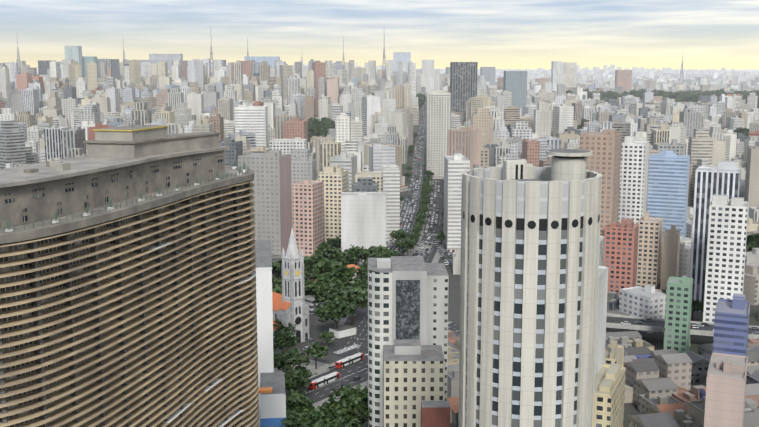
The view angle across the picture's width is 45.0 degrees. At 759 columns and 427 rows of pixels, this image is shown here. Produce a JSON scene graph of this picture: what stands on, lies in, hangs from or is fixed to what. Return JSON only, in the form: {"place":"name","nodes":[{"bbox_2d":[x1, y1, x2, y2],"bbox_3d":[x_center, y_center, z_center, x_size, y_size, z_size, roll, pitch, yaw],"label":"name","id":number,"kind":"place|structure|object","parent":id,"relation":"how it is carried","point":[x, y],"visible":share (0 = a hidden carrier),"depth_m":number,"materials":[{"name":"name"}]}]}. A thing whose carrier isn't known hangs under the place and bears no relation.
{"place":"outdoors","nodes":[
{"label":"outdoors","id":0,"kind":"place"},
{"bbox_2d":[274,102,459,407],"bbox_3d":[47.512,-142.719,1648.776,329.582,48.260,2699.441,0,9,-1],"label":"roads","id":1,"kind":"structure","parent":0,"point":[347,346],"depth_m":480.50,"materials":[{"name":"grey asphalt"}]},
{"bbox_2d":[273,330,299,352],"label":"tree","id":2,"kind":"object","parent":1,"relation":"on","point":[281,340],"visible":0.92,"depth_m":437.37,"materials":[{"name":"green plant"}]},
{"bbox_2d":[273,348,310,373],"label":"tree","id":3,"kind":"object","parent":1,"relation":"on","point":[285,360],"visible":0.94,"depth_m":408.22,"materials":[{"name":"green plant"}]},
{"bbox_2d":[294,365,305,371],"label":"tree","id":4,"kind":"object","parent":1,"relation":"on","point":[302,368],"visible":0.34,"depth_m":417.89,"materials":[{"name":"green plant"}]},
{"bbox_2d":[284,367,316,390],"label":"tree","id":5,"kind":"object","parent":1,"relation":"on","point":[296,378],"visible":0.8,"depth_m":384.85,"materials":[{"name":"green plant"}]},
{"bbox_2d":[304,341,328,368],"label":"tree","id":6,"kind":"object","parent":1,"relation":"on","point":[317,350],"visible":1,"depth_m":431.06,"materials":[{"name":"green plant"}]},
{"bbox_2d":[309,372,339,388],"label":"bus","id":7,"kind":"object","parent":1,"relation":"on","point":[322,380],"visible":0.94,"depth_m":412.84,"materials":[{"name":"white metal"}]},
{"bbox_2d":[318,331,335,344],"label":"tree","id":8,"kind":"object","parent":1,"relation":"on","point":[328,335],"visible":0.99,"depth_m":465.46,"materials":[{"name":"green plant"}]},
{"bbox_2d":[310,295,355,328],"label":"tree","id":9,"kind":"object","parent":1,"relation":"on","point":[336,309],"visible":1,"depth_m":481.92,"materials":[{"name":"green plant"}]},
{"bbox_2d":[328,286,367,323],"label":"tree","id":10,"kind":"object","parent":1,"relation":"on","point":[354,295],"visible":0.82,"depth_m":503.90,"materials":[{"name":"green plant"}]},
{"bbox_2d":[335,352,363,367],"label":"bus","id":11,"kind":"object","parent":1,"relation":"on","point":[346,361],"visible":1,"depth_m":440.97,"materials":[{"name":"white metal"}]},
{"bbox_2d":[344,244,371,264],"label":"tree","id":12,"kind":"object","parent":1,"relation":"on","point":[360,253],"visible":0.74,"depth_m":626.20,"materials":[{"name":"green plant"}]},
{"bbox_2d":[350,277,367,306],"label":"tree","id":13,"kind":"object","parent":1,"relation":"on","point":[362,283],"visible":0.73,"depth_m":545.80,"materials":[{"name":"green plant"}]},
{"bbox_2d":[356,261,375,278],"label":"tree","id":14,"kind":"object","parent":1,"relation":"on","point":[363,270],"visible":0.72,"depth_m":591.50,"materials":[{"name":"green plant"}]},
{"bbox_2d":[365,245,389,259],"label":"tree","id":15,"kind":"object","parent":1,"relation":"on","point":[374,249],"visible":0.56,"depth_m":632.47,"materials":[{"name":"green plant"}]},
{"bbox_2d":[372,249,400,257],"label":"tree","id":16,"kind":"object","parent":1,"relation":"on","point":[384,254],"visible":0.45,"depth_m":618.15,"materials":[{"name":"green plant"}]},
{"bbox_2d":[389,229,409,247],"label":"tree","id":17,"kind":"object","parent":1,"relation":"on","point":[397,234],"visible":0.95,"depth_m":719.36,"materials":[{"name":"green plant"}]},
{"bbox_2d":[395,237,416,255],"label":"tree","id":18,"kind":"object","parent":1,"relation":"on","point":[405,243],"visible":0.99,"depth_m":673.68,"materials":[{"name":"green plant"}]},
{"bbox_2d":[0,0,758,69],"label":"sky","id":19,"kind":"structure","parent":0,"point":[500,34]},
{"bbox_2d":[37,68,758,426],"bbox_3d":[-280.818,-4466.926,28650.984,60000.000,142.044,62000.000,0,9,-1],"label":"ground","id":20,"kind":"structure","parent":0,"point":[317,328],"depth_m":525.39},
{"bbox_2d":[0,109,258,426],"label":"curved high-rise building","id":21,"kind":"structure","parent":20,"relation":"on","point":[128,297],"depth_m":165.81,"materials":[{"name":"concrete"}]},
{"bbox_2d":[255,240,285,426],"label":"building","id":22,"kind":"structure","parent":20,"relation":"on","point":[272,398],"depth_m":352.40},
{"bbox_2d":[272,278,281,287],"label":"tree","id":23,"kind":"object","parent":20,"relation":"on","point":[278,281],"visible":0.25,"depth_m":556.31,"materials":[{"name":"green plant"}]},
{"bbox_2d":[272,259,281,276],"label":"tree","id":24,"kind":"object","parent":20,"relation":"on","point":[275,263],"visible":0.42,"depth_m":615.59,"materials":[{"name":"green plant"}]},
{"bbox_2d":[272,286,281,293],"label":"tree","id":25,"kind":"object","parent":20,"relation":"on","point":[278,289],"visible":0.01,"depth_m":529.02,"materials":[{"name":"green plant"}]},
{"bbox_2d":[274,263,281,274],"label":"tree","id":26,"kind":"object","parent":20,"relation":"on","point":[278,267],"visible":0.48,"depth_m":612.26,"materials":[{"name":"green plant"}]},
{"bbox_2d":[273,319,296,332],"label":"tree","id":27,"kind":"object","parent":20,"relation":"on","point":[281,328],"visible":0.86,"depth_m":470.79,"materials":[{"name":"green plant"}]},
{"bbox_2d":[272,227,310,342],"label":"church","id":28,"kind":"structure","parent":20,"relation":"on","point":[290,305],"depth_m":472.07,"materials":[{"name":"stone"}]},
{"bbox_2d":[286,388,314,413],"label":"tree","id":29,"kind":"object","parent":20,"relation":"on","point":[295,399],"visible":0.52,"depth_m":350.05,"materials":[{"name":"green plant"}]},
{"bbox_2d":[280,405,330,426],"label":"tree","id":30,"kind":"object","parent":20,"relation":"on","point":[291,420],"visible":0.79,"depth_m":330.85,"materials":[{"name":"green plant"}]},
{"bbox_2d":[304,265,313,279],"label":"tree","id":31,"kind":"object","parent":20,"relation":"on","point":[308,270],"visible":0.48,"depth_m":593.56,"materials":[{"name":"green plant"}]},
{"bbox_2d":[304,278,316,294],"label":"tree","id":32,"kind":"object","parent":20,"relation":"on","point":[308,281],"visible":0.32,"depth_m":544.59,"materials":[{"name":"green plant"}]},
{"bbox_2d":[304,255,325,267],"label":"tree","id":33,"kind":"object","parent":20,"relation":"on","point":[312,260],"visible":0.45,"depth_m":611.08,"materials":[{"name":"green plant"}]},
{"bbox_2d":[304,276,332,292],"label":"tree","id":34,"kind":"object","parent":20,"relation":"on","point":[321,281],"visible":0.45,"depth_m":541.05,"materials":[{"name":"green plant"}]},
{"bbox_2d":[297,414,351,426],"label":"tree","id":35,"kind":"object","parent":20,"relation":"on","point":[330,421],"visible":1,"depth_m":320.01,"materials":[{"name":"green plant"}]},
{"bbox_2d":[319,240,330,247],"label":"tree","id":36,"kind":"object","parent":20,"relation":"on","point":[324,243],"visible":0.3,"depth_m":667.33,"materials":[{"name":"green plant"}]},
{"bbox_2d":[312,257,338,276],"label":"tree","id":37,"kind":"object","parent":20,"relation":"on","point":[324,265],"visible":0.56,"depth_m":584.65,"materials":[{"name":"green plant"}]},
{"bbox_2d":[315,273,337,280],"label":"tree","id":38,"kind":"object","parent":20,"relation":"on","point":[318,276],"visible":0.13,"depth_m":572.77,"materials":[{"name":"green plant"}]},
{"bbox_2d":[313,245,341,260],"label":"tree","id":39,"kind":"object","parent":20,"relation":"on","point":[327,252],"visible":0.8,"depth_m":629.61,"materials":[{"name":"green plant"}]},
{"bbox_2d":[313,261,342,267],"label":"tree","id":40,"kind":"object","parent":20,"relation":"on","point":[337,262],"visible":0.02,"depth_m":605.65,"materials":[{"name":"green plant"}]},
{"bbox_2d":[312,281,345,318],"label":"tree","id":41,"kind":"object","parent":20,"relation":"on","point":[322,294],"visible":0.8,"depth_m":516.03,"materials":[{"name":"green plant"}]},
{"bbox_2d":[304,337,359,383],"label":"street lamps","id":42,"kind":"object","parent":20,"relation":"on","point":[308,356],"visible":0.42,"depth_m":445.17,"materials":[{"name":"metal"}]},
{"bbox_2d":[326,236,340,248],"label":"tree","id":43,"kind":"object","parent":20,"relation":"on","point":[334,241],"visible":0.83,"depth_m":696.47,"materials":[{"name":"green plant"}]},
{"bbox_2d":[305,264,364,338],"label":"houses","id":44,"kind":"structure","parent":20,"relation":"on","point":[346,330],"depth_m":494.61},
{"bbox_2d":[329,272,348,285],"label":"tree","id":45,"kind":"object","parent":20,"relation":"on","point":[343,278],"visible":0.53,"depth_m":569.63,"materials":[{"name":"green plant"}]},
{"bbox_2d":[314,397,367,426],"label":"tree","id":46,"kind":"object","parent":20,"relation":"on","point":[335,411],"visible":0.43,"depth_m":336.35,"materials":[{"name":"green plant"}]},
{"bbox_2d":[329,264,356,280],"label":"tree","id":47,"kind":"object","parent":20,"relation":"on","point":[348,271],"visible":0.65,"depth_m":574.33,"materials":[{"name":"green plant"}]},
{"bbox_2d":[331,250,357,265],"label":"tree","id":48,"kind":"object","parent":20,"relation":"on","point":[345,257],"visible":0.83,"depth_m":618.11,"materials":[{"name":"green plant"}]},
{"bbox_2d":[321,383,371,426],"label":"tree","id":49,"kind":"object","parent":20,"relation":"on","point":[356,399],"visible":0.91,"depth_m":338.49,"materials":[{"name":"green plant"}]},
{"bbox_2d":[17,26,684,89],"bbox_3d":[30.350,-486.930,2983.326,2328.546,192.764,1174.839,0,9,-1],"label":"antenna towers","id":50,"kind":"structure","parent":20,"relation":"on","point":[382,82],"depth_m":2556.32,"materials":[{"name":"metal"}]},
{"bbox_2d":[0,46,758,426],"bbox_3d":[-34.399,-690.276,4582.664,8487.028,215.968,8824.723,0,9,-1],"label":"city","id":51,"kind":"object","parent":20,"relation":"on","point":[62,109],"visible":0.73,"depth_m":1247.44},
{"bbox_2d":[368,256,449,426],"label":"panel building","id":52,"kind":"structure","parent":20,"relation":"on","point":[407,336],"depth_m":324.62,"materials":[{"name":"concrete"}]},
{"bbox_2d":[408,235,419,240],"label":"tree","id":53,"kind":"object","parent":20,"relation":"on","point":[416,238],"visible":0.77,"depth_m":729.44,"materials":[{"name":"green plant"}]},
{"bbox_2d":[408,231,421,237],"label":"tree","id":54,"kind":"object","parent":20,"relation":"on","point":[417,233],"visible":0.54,"depth_m":742.98,"materials":[{"name":"green plant"}]},
{"bbox_2d":[413,225,422,230],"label":"tree","id":55,"kind":"object","parent":20,"relation":"on","point":[417,228],"visible":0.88,"depth_m":771.93,"materials":[{"name":"green plant"}]},
{"bbox_2d":[415,219,425,225],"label":"tree","id":56,"kind":"object","parent":20,"relation":"on","point":[421,222],"visible":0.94,"depth_m":800.16,"materials":[{"name":"green plant"}]},
{"bbox_2d":[415,216,425,221],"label":"tree","id":57,"kind":"object","parent":20,"relation":"on","point":[420,218],"visible":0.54,"depth_m":815.97,"materials":[{"name":"green plant"}]},
{"bbox_2d":[418,99,424,109],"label":"tree","id":58,"kind":"object","parent":20,"relation":"on","point":[420,101],"visible":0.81,"depth_m":2140.47,"materials":[{"name":"green plant"}]},
{"bbox_2d":[418,207,428,211],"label":"tree","id":59,"kind":"object","parent":20,"relation":"on","point":[423,209],"visible":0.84,"depth_m":878.03,"materials":[{"name":"green plant"}]},
{"bbox_2d":[418,199,430,204],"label":"tree","id":60,"kind":"object","parent":20,"relation":"on","point":[425,201],"visible":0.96,"depth_m":922.38,"materials":[{"name":"green plant"}]},
{"bbox_2d":[421,194,429,199],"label":"tree","id":61,"kind":"object","parent":20,"relation":"on","point":[425,196],"visible":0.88,"depth_m":955.45,"materials":[{"name":"green plant"}]},
{"bbox_2d":[421,189,430,193],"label":"tree","id":62,"kind":"object","parent":20,"relation":"on","point":[427,191],"visible":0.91,"depth_m":1002.33,"materials":[{"name":"green plant"}]},
{"bbox_2d":[423,177,431,181],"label":"tree","id":63,"kind":"object","parent":20,"relation":"on","point":[425,179],"visible":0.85,"depth_m":1089.05,"materials":[{"name":"green plant"}]},
{"bbox_2d":[424,170,433,175],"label":"tree","id":64,"kind":"object","parent":20,"relation":"on","point":[429,172],"visible":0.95,"depth_m":1150.15,"materials":[{"name":"green plant"}]},
{"bbox_2d":[436,233,444,245],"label":"tree","id":65,"kind":"object","parent":20,"relation":"on","point":[440,236],"visible":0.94,"depth_m":734.44,"materials":[{"name":"green plant"}]},
{"bbox_2d":[458,149,601,426],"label":"round tower","id":66,"kind":"structure","parent":20,"relation":"on","point":[530,243],"depth_m":186.43,"materials":[{"name":"white concrete"}]},
{"bbox_2d":[629,89,638,94],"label":"tree","id":67,"kind":"object","parent":20,"relation":"on","point":[632,92],"visible":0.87,"depth_m":2664.62,"materials":[{"name":"green plant"}]},
{"bbox_2d":[668,92,678,98],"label":"tree","id":68,"kind":"object","parent":20,"relation":"on","point":[676,94],"visible":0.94,"depth_m":2521.76,"materials":[{"name":"green plant"}]},
{"bbox_2d":[606,314,758,345],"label":"viaduct","id":69,"kind":"object","parent":20,"relation":"on","point":[655,325],"visible":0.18,"depth_m":476.53,"materials":[{"name":"concrete"}]},
{"bbox_2d":[691,300,703,319],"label":"tree","id":70,"kind":"object","parent":20,"relation":"on","point":[698,305],"visible":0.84,"depth_m":516.42,"materials":[{"name":"green plant"}]},
{"bbox_2d":[716,89,725,95],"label":"tree","id":71,"kind":"object","parent":20,"relation":"on","point":[720,92],"visible":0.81,"depth_m":2649.76,"materials":[{"name":"green plant"}]},
{"bbox_2d":[736,127,748,132],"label":"tree","id":72,"kind":"object","parent":20,"relation":"on","point":[743,129],"visible":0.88,"depth_m":1683.72,"materials":[{"name":"green plant"}]},
{"bbox_2d":[746,233,758,245],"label":"tree","id":73,"kind":"object","parent":20,"relation":"on","point":[753,237],"visible":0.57,"depth_m":696.56,"materials":[{"name":"green plant"}]},
{"bbox_2d":[746,241,758,249],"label":"tree","id":74,"kind":"object","parent":20,"relation":"on","point":[752,244],"visible":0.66,"depth_m":688.06,"materials":[{"name":"green plant"}]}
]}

